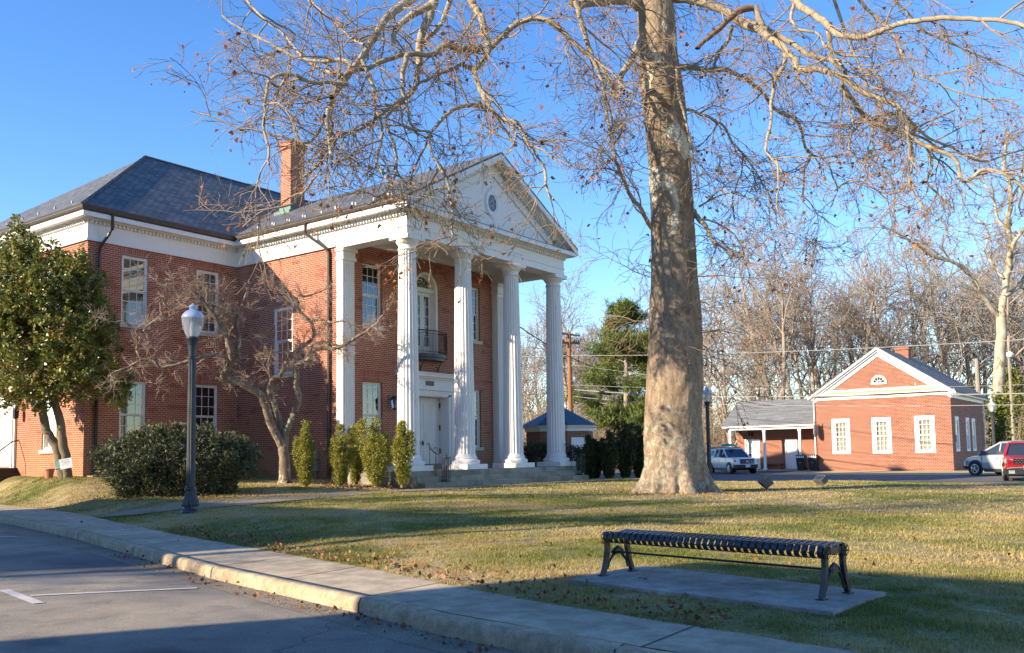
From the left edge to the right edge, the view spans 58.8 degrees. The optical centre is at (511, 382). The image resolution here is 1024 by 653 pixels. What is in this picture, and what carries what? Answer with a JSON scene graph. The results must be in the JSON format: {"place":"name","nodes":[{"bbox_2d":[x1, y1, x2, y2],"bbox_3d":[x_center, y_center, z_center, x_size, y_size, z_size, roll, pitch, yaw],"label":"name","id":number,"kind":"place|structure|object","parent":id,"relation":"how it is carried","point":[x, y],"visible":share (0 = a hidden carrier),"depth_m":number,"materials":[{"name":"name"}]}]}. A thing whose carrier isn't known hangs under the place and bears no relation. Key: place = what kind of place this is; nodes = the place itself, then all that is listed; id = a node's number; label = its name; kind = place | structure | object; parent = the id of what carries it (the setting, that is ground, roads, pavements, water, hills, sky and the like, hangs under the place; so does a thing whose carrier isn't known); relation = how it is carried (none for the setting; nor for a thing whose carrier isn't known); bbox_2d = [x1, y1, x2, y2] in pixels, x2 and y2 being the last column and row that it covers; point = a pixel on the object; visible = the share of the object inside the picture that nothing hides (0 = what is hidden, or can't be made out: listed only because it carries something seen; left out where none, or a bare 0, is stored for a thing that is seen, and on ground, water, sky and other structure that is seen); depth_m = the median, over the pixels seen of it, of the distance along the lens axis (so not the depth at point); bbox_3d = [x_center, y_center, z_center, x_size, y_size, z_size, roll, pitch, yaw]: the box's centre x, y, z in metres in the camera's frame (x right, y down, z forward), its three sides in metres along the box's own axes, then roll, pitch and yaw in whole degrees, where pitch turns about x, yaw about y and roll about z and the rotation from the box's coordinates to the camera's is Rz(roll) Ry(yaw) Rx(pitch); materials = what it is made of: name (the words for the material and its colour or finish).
{"place":"outdoors","nodes":[
{"label":"outdoors","id":0,"kind":"place"},
{"bbox_2d":[0,530,441,652],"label":"road","id":1,"kind":"structure","parent":0,"point":[201,619],"depth_m":8.69,"materials":[{"name":"asphalt"}]},
{"bbox_2d":[0,589,44,603],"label":"road marking","id":2,"kind":"object","parent":1,"relation":"on","point":[21,596],"visible":1,"depth_m":9.97,"materials":[{"name":"paint"}]},
{"bbox_2d":[31,587,196,595],"bbox_3d":[-4.513,2.379,10.370,1.741,0.035,0.100,1,-5,-22],"label":"road marking","id":3,"kind":"object","parent":1,"relation":"on","point":[113,591],"visible":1,"depth_m":10.36,"materials":[{"name":"paint"}]},
{"bbox_2d":[0,523,525,652],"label":"gutter","id":4,"kind":"object","parent":1,"relation":"on","point":[418,640],"visible":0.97,"depth_m":9.21,"materials":[{"name":"concrete"}]},
{"bbox_2d":[1,524,519,652],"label":"gutter grit","id":5,"kind":"object","parent":4,"relation":"on","point":[225,587],"visible":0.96,"depth_m":11.00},
{"bbox_2d":[101,480,606,516],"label":"path","id":6,"kind":"structure","parent":0,"point":[215,504],"depth_m":24.13,"materials":[{"name":"concrete"}]},
{"bbox_2d":[0,505,862,652],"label":"sidewalk","id":7,"kind":"structure","parent":0,"point":[626,629],"depth_m":8.69,"materials":[{"name":"concrete"}]},
{"bbox_2d":[61,519,695,652],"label":"pavement joints","id":8,"kind":"object","parent":7,"relation":"on","point":[413,587],"visible":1,"depth_m":9.08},
{"bbox_2d":[4,467,983,652],"bbox_3d":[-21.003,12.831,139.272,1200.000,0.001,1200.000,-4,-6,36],"label":"ground","id":9,"kind":"structure","parent":0,"point":[616,470],"depth_m":9.69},
{"bbox_2d":[0,515,676,652],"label":"kerb","id":10,"kind":"structure","parent":9,"relation":"on","point":[510,636],"depth_m":8.61,"materials":[{"name":"concrete"}]},
{"bbox_2d":[520,331,545,441],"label":"bare tree","id":11,"kind":"object","parent":9,"relation":"on","point":[524,375],"visible":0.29,"depth_m":110.46,"materials":[{"name":"brown plant"}]},
{"bbox_2d":[520,325,546,437],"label":"bare tree","id":12,"kind":"object","parent":9,"relation":"on","point":[526,400],"visible":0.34,"depth_m":95.33,"materials":[{"name":"brown plant"}]},
{"bbox_2d":[521,304,574,419],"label":"bare tree","id":13,"kind":"object","parent":9,"relation":"on","point":[542,351],"visible":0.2,"depth_m":119.86,"materials":[{"name":"brown plant"}]},
{"bbox_2d":[519,266,598,407],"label":"bare tree","id":14,"kind":"object","parent":9,"relation":"on","point":[565,375],"visible":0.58,"depth_m":94.55,"materials":[{"name":"brown plant"}]},
{"bbox_2d":[527,329,591,417],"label":"bare tree","id":15,"kind":"object","parent":9,"relation":"on","point":[566,378],"visible":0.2,"depth_m":98.77,"materials":[{"name":"brown plant"}]},
{"bbox_2d":[523,408,597,474],"bbox_3d":[2.746,3.469,52.039,4.287,4.380,4.287,-2,-5,14],"label":"brick kiosk","id":16,"kind":"object","parent":9,"relation":"on","point":[577,428],"visible":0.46,"depth_m":50.65,"materials":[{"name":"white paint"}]},
{"bbox_2d":[526,297,600,409],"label":"bare tree","id":17,"kind":"object","parent":9,"relation":"on","point":[541,382],"visible":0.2,"depth_m":107.99,"materials":[{"name":"brown plant"}]},
{"bbox_2d":[562,331,579,411],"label":"utility pole","id":18,"kind":"object","parent":9,"relation":"on","point":[570,398],"visible":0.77,"depth_m":66.35,"materials":[{"name":"brown wood"}]},
{"bbox_2d":[534,339,1023,356],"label":"overhead wire","id":19,"kind":"object","parent":18,"relation":"attached to","point":[806,350],"visible":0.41,"depth_m":49.81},
{"bbox_2d":[574,389,1023,396],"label":"overhead wire","id":20,"kind":"object","parent":18,"relation":"attached to","point":[837,396],"visible":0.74,"depth_m":50.61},
{"bbox_2d":[564,321,618,438],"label":"bare tree","id":21,"kind":"object","parent":9,"relation":"on","point":[582,368],"visible":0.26,"depth_m":96.17,"materials":[{"name":"brown plant"}]},
{"bbox_2d":[564,293,648,438],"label":"pine tree","id":22,"kind":"object","parent":9,"relation":"on","point":[610,414],"visible":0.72,"depth_m":69.40,"materials":[{"name":"green plant"}]},
{"bbox_2d":[702,291,750,429],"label":"bare tree","id":23,"kind":"object","parent":9,"relation":"on","point":[714,359],"visible":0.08,"depth_m":112.06,"materials":[{"name":"brown plant"}]},
{"bbox_2d":[700,274,766,446],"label":"bare tree","id":24,"kind":"object","parent":9,"relation":"on","point":[722,410],"visible":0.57,"depth_m":81.05,"materials":[{"name":"brown plant"}]},
{"bbox_2d":[698,268,778,442],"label":"bare tree","id":25,"kind":"object","parent":9,"relation":"on","point":[723,358],"visible":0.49,"depth_m":87.57,"materials":[{"name":"brown plant"}]},
{"bbox_2d":[697,196,820,399],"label":"bare tree","id":26,"kind":"object","parent":9,"relation":"on","point":[769,393],"visible":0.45,"depth_m":94.15,"materials":[{"name":"brown plant"}]},
{"bbox_2d":[717,270,800,402],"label":"bare tree","id":27,"kind":"object","parent":9,"relation":"on","point":[761,349],"visible":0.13,"depth_m":111.59,"materials":[{"name":"brown plant"}]},
{"bbox_2d":[720,287,802,401],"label":"bare tree","id":28,"kind":"object","parent":9,"relation":"on","point":[758,393],"visible":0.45,"depth_m":93.50,"materials":[{"name":"brown plant"}]},
{"bbox_2d":[725,260,816,400],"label":"bare tree","id":29,"kind":"object","parent":9,"relation":"on","point":[755,385],"visible":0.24,"depth_m":103.15,"materials":[{"name":"brown plant"}]},
{"bbox_2d":[522,374,1023,457],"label":"brush","id":30,"kind":"object","parent":9,"relation":"on","point":[718,433],"visible":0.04,"depth_m":88.66,"materials":[{"name":"plant"}]},
{"bbox_2d":[714,227,832,398],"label":"bare tree","id":31,"kind":"object","parent":9,"relation":"on","point":[788,389],"visible":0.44,"depth_m":99.73,"materials":[{"name":"brown plant"}]},
{"bbox_2d":[720,218,840,399],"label":"bare tree","id":32,"kind":"object","parent":9,"relation":"on","point":[783,356],"visible":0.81,"depth_m":89.22,"materials":[{"name":"brown plant"}]},
{"bbox_2d":[721,258,846,398],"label":"bare tree","id":33,"kind":"object","parent":9,"relation":"on","point":[795,361],"visible":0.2,"depth_m":108.80,"materials":[{"name":"brown plant"}]},
{"bbox_2d":[732,226,866,394],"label":"bare tree","id":34,"kind":"object","parent":9,"relation":"on","point":[818,383],"visible":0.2,"depth_m":109.43,"materials":[{"name":"brown plant"}]},
{"bbox_2d":[765,227,862,393],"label":"bare tree","id":35,"kind":"object","parent":9,"relation":"on","point":[810,347],"visible":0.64,"depth_m":98.10,"materials":[{"name":"brown plant"}]},
{"bbox_2d":[775,277,862,395],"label":"bare tree","id":36,"kind":"object","parent":9,"relation":"on","point":[815,347],"visible":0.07,"depth_m":129.28,"materials":[{"name":"brown plant"}]},
{"bbox_2d":[773,261,879,382],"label":"bare tree","id":37,"kind":"object","parent":9,"relation":"on","point":[833,373],"visible":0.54,"depth_m":98.72,"materials":[{"name":"brown plant"}]},
{"bbox_2d":[799,249,891,395],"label":"bare tree","id":38,"kind":"object","parent":9,"relation":"on","point":[849,350],"visible":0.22,"depth_m":114.61,"materials":[{"name":"brown plant"}]},
{"bbox_2d":[797,249,905,367],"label":"bare tree","id":39,"kind":"object","parent":9,"relation":"on","point":[859,334],"visible":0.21,"depth_m":115.00,"materials":[{"name":"brown plant"}]},
{"bbox_2d":[721,346,988,471],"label":"brick house","id":40,"kind":"structure","parent":9,"relation":"on","point":[889,433],"depth_m":61.40,"materials":[{"name":"brick"}]},
{"bbox_2d":[745,439,760,468],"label":"door","id":41,"kind":"structure","parent":40,"relation":"in","point":[752,446],"depth_m":67.71,"materials":[{"name":"white paint"}]},
{"bbox_2d":[785,439,797,468],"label":"door","id":42,"kind":"structure","parent":40,"relation":"in","point":[791,451],"depth_m":66.05,"materials":[{"name":"white paint"}]},
{"bbox_2d":[831,419,850,453],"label":"window","id":43,"kind":"structure","parent":40,"relation":"in","point":[841,442],"depth_m":62.15,"materials":[{"name":"white paint"}]},
{"bbox_2d":[871,417,891,452],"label":"window","id":44,"kind":"structure","parent":40,"relation":"in","point":[881,427],"depth_m":60.58,"materials":[{"name":"white paint"}]},
{"bbox_2d":[914,415,935,452],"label":"window","id":45,"kind":"structure","parent":40,"relation":"in","point":[924,426],"depth_m":58.99,"materials":[{"name":"white paint"}]},
{"bbox_2d":[807,184,939,360],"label":"bare tree","id":46,"kind":"object","parent":9,"relation":"on","point":[872,308],"visible":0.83,"depth_m":95.57,"materials":[{"name":"brown plant"}]},
{"bbox_2d":[828,230,923,350],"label":"bare tree","id":47,"kind":"object","parent":9,"relation":"on","point":[880,334],"visible":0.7,"depth_m":98.64,"materials":[{"name":"brown plant"}]},
{"bbox_2d":[816,252,935,368],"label":"bare tree","id":48,"kind":"object","parent":9,"relation":"on","point":[880,310],"visible":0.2,"depth_m":116.23,"materials":[{"name":"brown plant"}]},
{"bbox_2d":[875,224,974,367],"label":"bare tree","id":49,"kind":"object","parent":9,"relation":"on","point":[927,304],"visible":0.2,"depth_m":116.20,"materials":[{"name":"brown plant"}]},
{"bbox_2d":[872,191,991,362],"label":"bare tree","id":50,"kind":"object","parent":9,"relation":"on","point":[913,328],"visible":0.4,"depth_m":101.44,"materials":[{"name":"brown plant"}]},
{"bbox_2d":[889,269,986,388],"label":"bare tree","id":51,"kind":"object","parent":9,"relation":"on","point":[940,333],"visible":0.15,"depth_m":116.97,"materials":[{"name":"brown plant"}]},
{"bbox_2d":[862,114,1023,448],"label":"pale sycamore","id":52,"kind":"object","parent":9,"relation":"on","point":[1000,315],"visible":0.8,"depth_m":75.65,"materials":[{"name":"white plant"}]},
{"bbox_2d":[879,227,1006,385],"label":"bare tree","id":53,"kind":"object","parent":9,"relation":"on","point":[942,368],"visible":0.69,"depth_m":97.26,"materials":[{"name":"brown plant"}]},
{"bbox_2d":[893,190,1023,388],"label":"bare tree","id":54,"kind":"object","parent":9,"relation":"on","point":[935,362],"visible":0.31,"depth_m":107.51,"materials":[{"name":"brown plant"}]},
{"bbox_2d":[926,259,995,396],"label":"bare tree","id":55,"kind":"object","parent":9,"relation":"on","point":[971,346],"visible":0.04,"depth_m":124.98,"materials":[{"name":"brown plant"}]},
{"bbox_2d":[909,217,1023,439],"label":"bare tree","id":56,"kind":"object","parent":9,"relation":"on","point":[1016,382],"visible":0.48,"depth_m":90.02,"materials":[{"name":"brown plant"}]},
{"bbox_2d":[910,262,1022,395],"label":"bare tree","id":57,"kind":"object","parent":9,"relation":"on","point":[968,373],"visible":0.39,"depth_m":100.00,"materials":[{"name":"brown plant"}]},
{"bbox_2d":[930,237,1021,426],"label":"bare tree","id":58,"kind":"object","parent":9,"relation":"on","point":[984,386],"visible":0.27,"depth_m":105.97,"materials":[{"name":"brown plant"}]},
{"bbox_2d":[944,228,1023,428],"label":"bare tree","id":59,"kind":"object","parent":9,"relation":"on","point":[1021,388],"visible":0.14,"depth_m":105.23,"materials":[{"name":"brown plant"}]},
{"bbox_2d":[974,352,1012,393],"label":"street light pole","id":60,"kind":"object","parent":9,"relation":"on","point":[977,373],"visible":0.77,"depth_m":80.34,"materials":[{"name":"grey wood"}]},
{"bbox_2d":[968,210,1023,375],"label":"bare tree","id":61,"kind":"object","parent":9,"relation":"on","point":[1012,331],"visible":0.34,"depth_m":99.11,"materials":[{"name":"brown plant"}]},
{"bbox_2d":[972,246,1023,396],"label":"bare tree","id":62,"kind":"object","parent":9,"relation":"on","point":[1013,303],"visible":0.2,"depth_m":104.17,"materials":[{"name":"brown plant"}]},
{"bbox_2d":[1008,357,1014,440],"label":"wooden pole","id":63,"kind":"object","parent":9,"relation":"on","point":[1011,396],"visible":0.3,"depth_m":84.31,"materials":[{"name":"brown wood"}]},
{"bbox_2d":[0,474,1023,652],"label":"lawn","id":64,"kind":"structure","parent":0,"point":[13,481],"depth_m":14.55,"materials":[{"name":"plant"}]},
{"bbox_2d":[0,213,136,477],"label":"holly tree","id":65,"kind":"object","parent":64,"relation":"on","point":[28,310],"visible":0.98,"depth_m":30.72,"materials":[{"name":"green plant"}]},
{"bbox_2d":[86,419,265,499],"bbox_3d":[-9.731,2.308,26.650,5.011,2.534,3.438,0,-5,-8],"label":"evergreen shrub","id":66,"kind":"object","parent":64,"relation":"on","point":[118,460],"visible":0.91,"depth_m":25.74,"materials":[{"name":"green plant"}]},
{"bbox_2d":[181,303,203,513],"bbox_3d":[-7.492,0.569,21.262,0.512,4.920,0.512,-4,-6,36],"label":"street lamp","id":67,"kind":"object","parent":64,"relation":"on","point":[192,317],"visible":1,"depth_m":21.19,"materials":[{"name":"metal"}]},
{"bbox_2d":[83,254,400,483],"bbox_3d":[-8.938,-0.257,30.927,10.188,7.842,3.419,0,-5,-15],"label":"twisted tree","id":68,"kind":"object","parent":64,"relation":"on","point":[281,439],"visible":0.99,"depth_m":31.35,"materials":[{"name":"brown plant"}]},
{"bbox_2d":[0,140,588,488],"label":"courthouse","id":69,"kind":"structure","parent":64,"relation":"on","point":[440,369],"depth_m":36.08,"materials":[{"name":"brick"}]},
{"bbox_2d":[39,385,55,453],"bbox_3d":[-17.245,1.328,33.953,1.210,2.608,0.220,-4,-6,36],"label":"window","id":70,"kind":"structure","parent":69,"relation":"in","point":[47,449],"depth_m":34.01,"materials":[{"name":"white paint"}]},
{"bbox_2d":[119,381,145,438],"bbox_3d":[-14.321,1.196,34.079,0.240,2.620,1.180,-4,-6,36],"label":"window","id":71,"kind":"structure","parent":69,"relation":"in","point":[131,416],"depth_m":34.27,"materials":[{"name":"glass"}]},
{"bbox_2d":[119,255,149,329],"bbox_3d":[-14.339,-3.438,34.403,0.370,2.790,1.240,-4,-6,36],"label":"window","id":72,"kind":"structure","parent":69,"relation":"in","point":[130,293],"depth_m":34.53,"materials":[{"name":"glass"}]},
{"bbox_2d":[196,384,216,430],"bbox_3d":[-12.569,1.363,36.733,0.580,2.650,1.180,-4,-6,36],"label":"window","id":73,"kind":"structure","parent":69,"relation":"in","point":[202,391],"depth_m":36.98,"materials":[{"name":"white paint"}]},
{"bbox_2d":[196,269,220,337],"bbox_3d":[-12.444,-3.241,36.962,0.370,2.740,1.240,-4,-6,36],"label":"window","id":74,"kind":"structure","parent":69,"relation":"in","point":[207,276],"depth_m":37.15,"materials":[{"name":"white paint"}]},
{"bbox_2d":[271,306,293,377],"bbox_3d":[-8.946,-1.618,36.401,1.310,2.870,0.670,-4,-6,36],"label":"window","id":75,"kind":"structure","parent":69,"relation":"in","point":[278,344],"depth_m":36.32,"materials":[{"name":"glass"}]},
{"bbox_2d":[363,382,380,449],"bbox_3d":[-5.560,1.302,35.661,0.410,2.770,1.240,-4,-6,36],"label":"window","id":76,"kind":"structure","parent":69,"relation":"in","point":[371,390],"depth_m":35.95,"materials":[{"name":"glass"}]},
{"bbox_2d":[361,263,384,330],"bbox_3d":[-5.632,-3.418,36.031,0.410,2.640,1.240,-4,-6,36],"label":"window","id":77,"kind":"structure","parent":69,"relation":"in","point":[370,281],"depth_m":36.26,"materials":[{"name":"glass"}]},
{"bbox_2d":[417,272,437,353],"bbox_3d":[-3.888,-2.907,38.656,0.670,3.800,1.600,-4,-6,36],"label":"balcony door","id":78,"kind":"structure","parent":69,"relation":"in","point":[427,299],"depth_m":38.96,"materials":[{"name":"white paint"}]},
{"bbox_2d":[420,397,440,463],"bbox_3d":[-3.466,2.042,38.777,0.145,2.820,1.230,-4,-6,36],"label":"door","id":79,"kind":"structure","parent":69,"relation":"in","point":[430,427],"depth_m":38.73,"materials":[{"name":"white paint"}]},
{"bbox_2d":[472,288,482,344],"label":"window","id":80,"kind":"structure","parent":69,"relation":"in","point":[474,290],"depth_m":41.46,"materials":[{"name":"white paint"}]},
{"bbox_2d":[474,390,483,450],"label":"window","id":81,"kind":"structure","parent":69,"relation":"in","point":[476,392],"depth_m":41.08,"materials":[{"name":"white paint"}]},
{"bbox_2d":[485,188,498,217],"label":"oval window","id":82,"kind":"structure","parent":69,"relation":"in","point":[493,209],"depth_m":36.63,"materials":[{"name":"white paint"}]},
{"bbox_2d":[290,419,316,486],"bbox_3d":[-6.932,2.336,30.251,0.959,2.292,0.755,-4,-6,36],"label":"yew shrub","id":83,"kind":"object","parent":64,"relation":"on","point":[304,453],"visible":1,"depth_m":30.12,"materials":[{"name":"plant"}]},
{"bbox_2d":[326,423,358,487],"bbox_3d":[-5.745,2.411,30.488,1.025,2.192,1.061,-4,-6,36],"label":"yew shrub","id":84,"kind":"object","parent":64,"relation":"on","point":[339,460],"visible":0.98,"depth_m":30.33,"materials":[{"name":"plant"}]},
{"bbox_2d":[348,423,366,484],"bbox_3d":[-5.449,2.435,31.651,0.822,2.197,0.858,-4,-6,36],"label":"yew shrub","id":85,"kind":"object","parent":64,"relation":"on","point":[356,470],"visible":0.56,"depth_m":31.52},
{"bbox_2d":[354,417,392,486],"bbox_3d":[-4.533,2.297,30.268,1.346,2.346,1.232,-3,-5,23],"label":"yew shrub","id":86,"kind":"object","parent":64,"relation":"on","point":[376,458],"visible":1,"depth_m":30.03,"materials":[{"name":"plant"}]},
{"bbox_2d":[390,419,415,487],"bbox_3d":[-3.576,2.289,29.665,0.977,2.249,0.800,-4,-6,36],"label":"yew shrub","id":87,"kind":"object","parent":64,"relation":"on","point":[402,446],"visible":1,"depth_m":29.52,"materials":[{"name":"plant"}]},
{"bbox_2d":[523,440,546,465],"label":"dark hedge","id":88,"kind":"object","parent":64,"relation":"on","point":[529,454],"visible":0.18,"depth_m":42.20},
{"bbox_2d":[58,479,1023,652],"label":"fallen leaves","id":89,"kind":"object","parent":64,"relation":"on","point":[632,601],"visible":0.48,"depth_m":11.02,"materials":[{"name":"brown plant"}]},
{"bbox_2d":[545,443,583,471],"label":"dark hedge","id":90,"kind":"object","parent":64,"relation":"on","point":[578,450],"visible":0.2,"depth_m":44.18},
{"bbox_2d":[132,0,1023,493],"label":"sycamore tree","id":91,"kind":"object","parent":64,"relation":"on","point":[674,454],"visible":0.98,"depth_m":25.52,"materials":[{"name":"brown plant"}]},
{"bbox_2d":[579,433,596,478],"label":"yew shrub","id":92,"kind":"object","parent":64,"relation":"on","point":[589,452],"visible":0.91,"depth_m":39.91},
{"bbox_2d":[596,429,619,478],"bbox_3d":[4.218,3.175,40.102,1.068,2.327,0.974,-2,-5,9],"label":"yew shrub","id":93,"kind":"object","parent":64,"relation":"on","point":[608,460],"visible":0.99,"depth_m":39.90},
{"bbox_2d":[613,420,638,477],"bbox_3d":[5.250,3.108,42.098,1.338,2.829,1.193,0,-5,-11],"label":"yew shrub","id":94,"kind":"object","parent":64,"relation":"on","point":[626,456],"visible":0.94,"depth_m":41.88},
{"bbox_2d":[629,424,643,477],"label":"yew shrub","id":95,"kind":"object","parent":64,"relation":"on","point":[638,467],"visible":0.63,"depth_m":42.88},
{"bbox_2d":[702,386,713,477],"bbox_3d":[9.386,2.429,43.474,0.512,4.550,0.512,-4,-6,36],"label":"street lamp","id":96,"kind":"object","parent":64,"relation":"on","point":[707,411],"visible":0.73,"depth_m":43.41,"materials":[{"name":"metal"}]},
{"bbox_2d":[568,565,885,616],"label":"bench slab","id":97,"kind":"structure","parent":64,"relation":"on","point":[782,595],"depth_m":8.69,"materials":[{"name":"concrete"}]},
{"bbox_2d":[597,529,854,600],"bbox_3d":[2.026,1.763,9.060,0.610,0.470,2.573,3,-6,-44],"label":"park bench","id":98,"kind":"object","parent":97,"relation":"on","point":[767,544],"visible":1,"depth_m":8.80,"materials":[{"name":"metal"}]},
{"bbox_2d":[0,0,1023,424],"label":"sky","id":99,"kind":"structure","parent":0,"point":[74,112],"materials":[{"name":"blue"}]},
{"bbox_2d":[601,472,783,474],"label":"car park","id":100,"kind":"structure","parent":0,"point":[736,473],"depth_m":61.50,"materials":[{"name":"asphalt"}]},
{"bbox_2d":[706,446,757,473],"bbox_3d":[14.937,5.265,61.837,2.180,1.874,4.905,0,-5,-11],"label":"suv","id":101,"kind":"object","parent":100,"relation":"on","point":[730,460],"visible":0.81,"depth_m":61.00,"materials":[{"name":"white metal"}]},
{"bbox_2d":[599,475,1023,481],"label":"street","id":102,"kind":"structure","parent":0,"point":[954,478],"depth_m":47.57,"materials":[{"name":"asphalt"}]},
{"bbox_2d":[963,440,1023,475],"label":"crossover car","id":103,"kind":"object","parent":102,"relation":"on","point":[989,459],"visible":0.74,"depth_m":48.30,"materials":[{"name":"silver metal"}]},
{"bbox_2d":[997,441,1023,480],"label":"pickup truck","id":104,"kind":"object","parent":102,"relation":"on","point":[1013,460],"visible":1,"depth_m":40.46,"materials":[{"name":"red metal"}]},
{"bbox_2d":[761,471,997,474],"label":"verge","id":105,"kind":"structure","parent":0,"point":[882,473],"depth_m":55.96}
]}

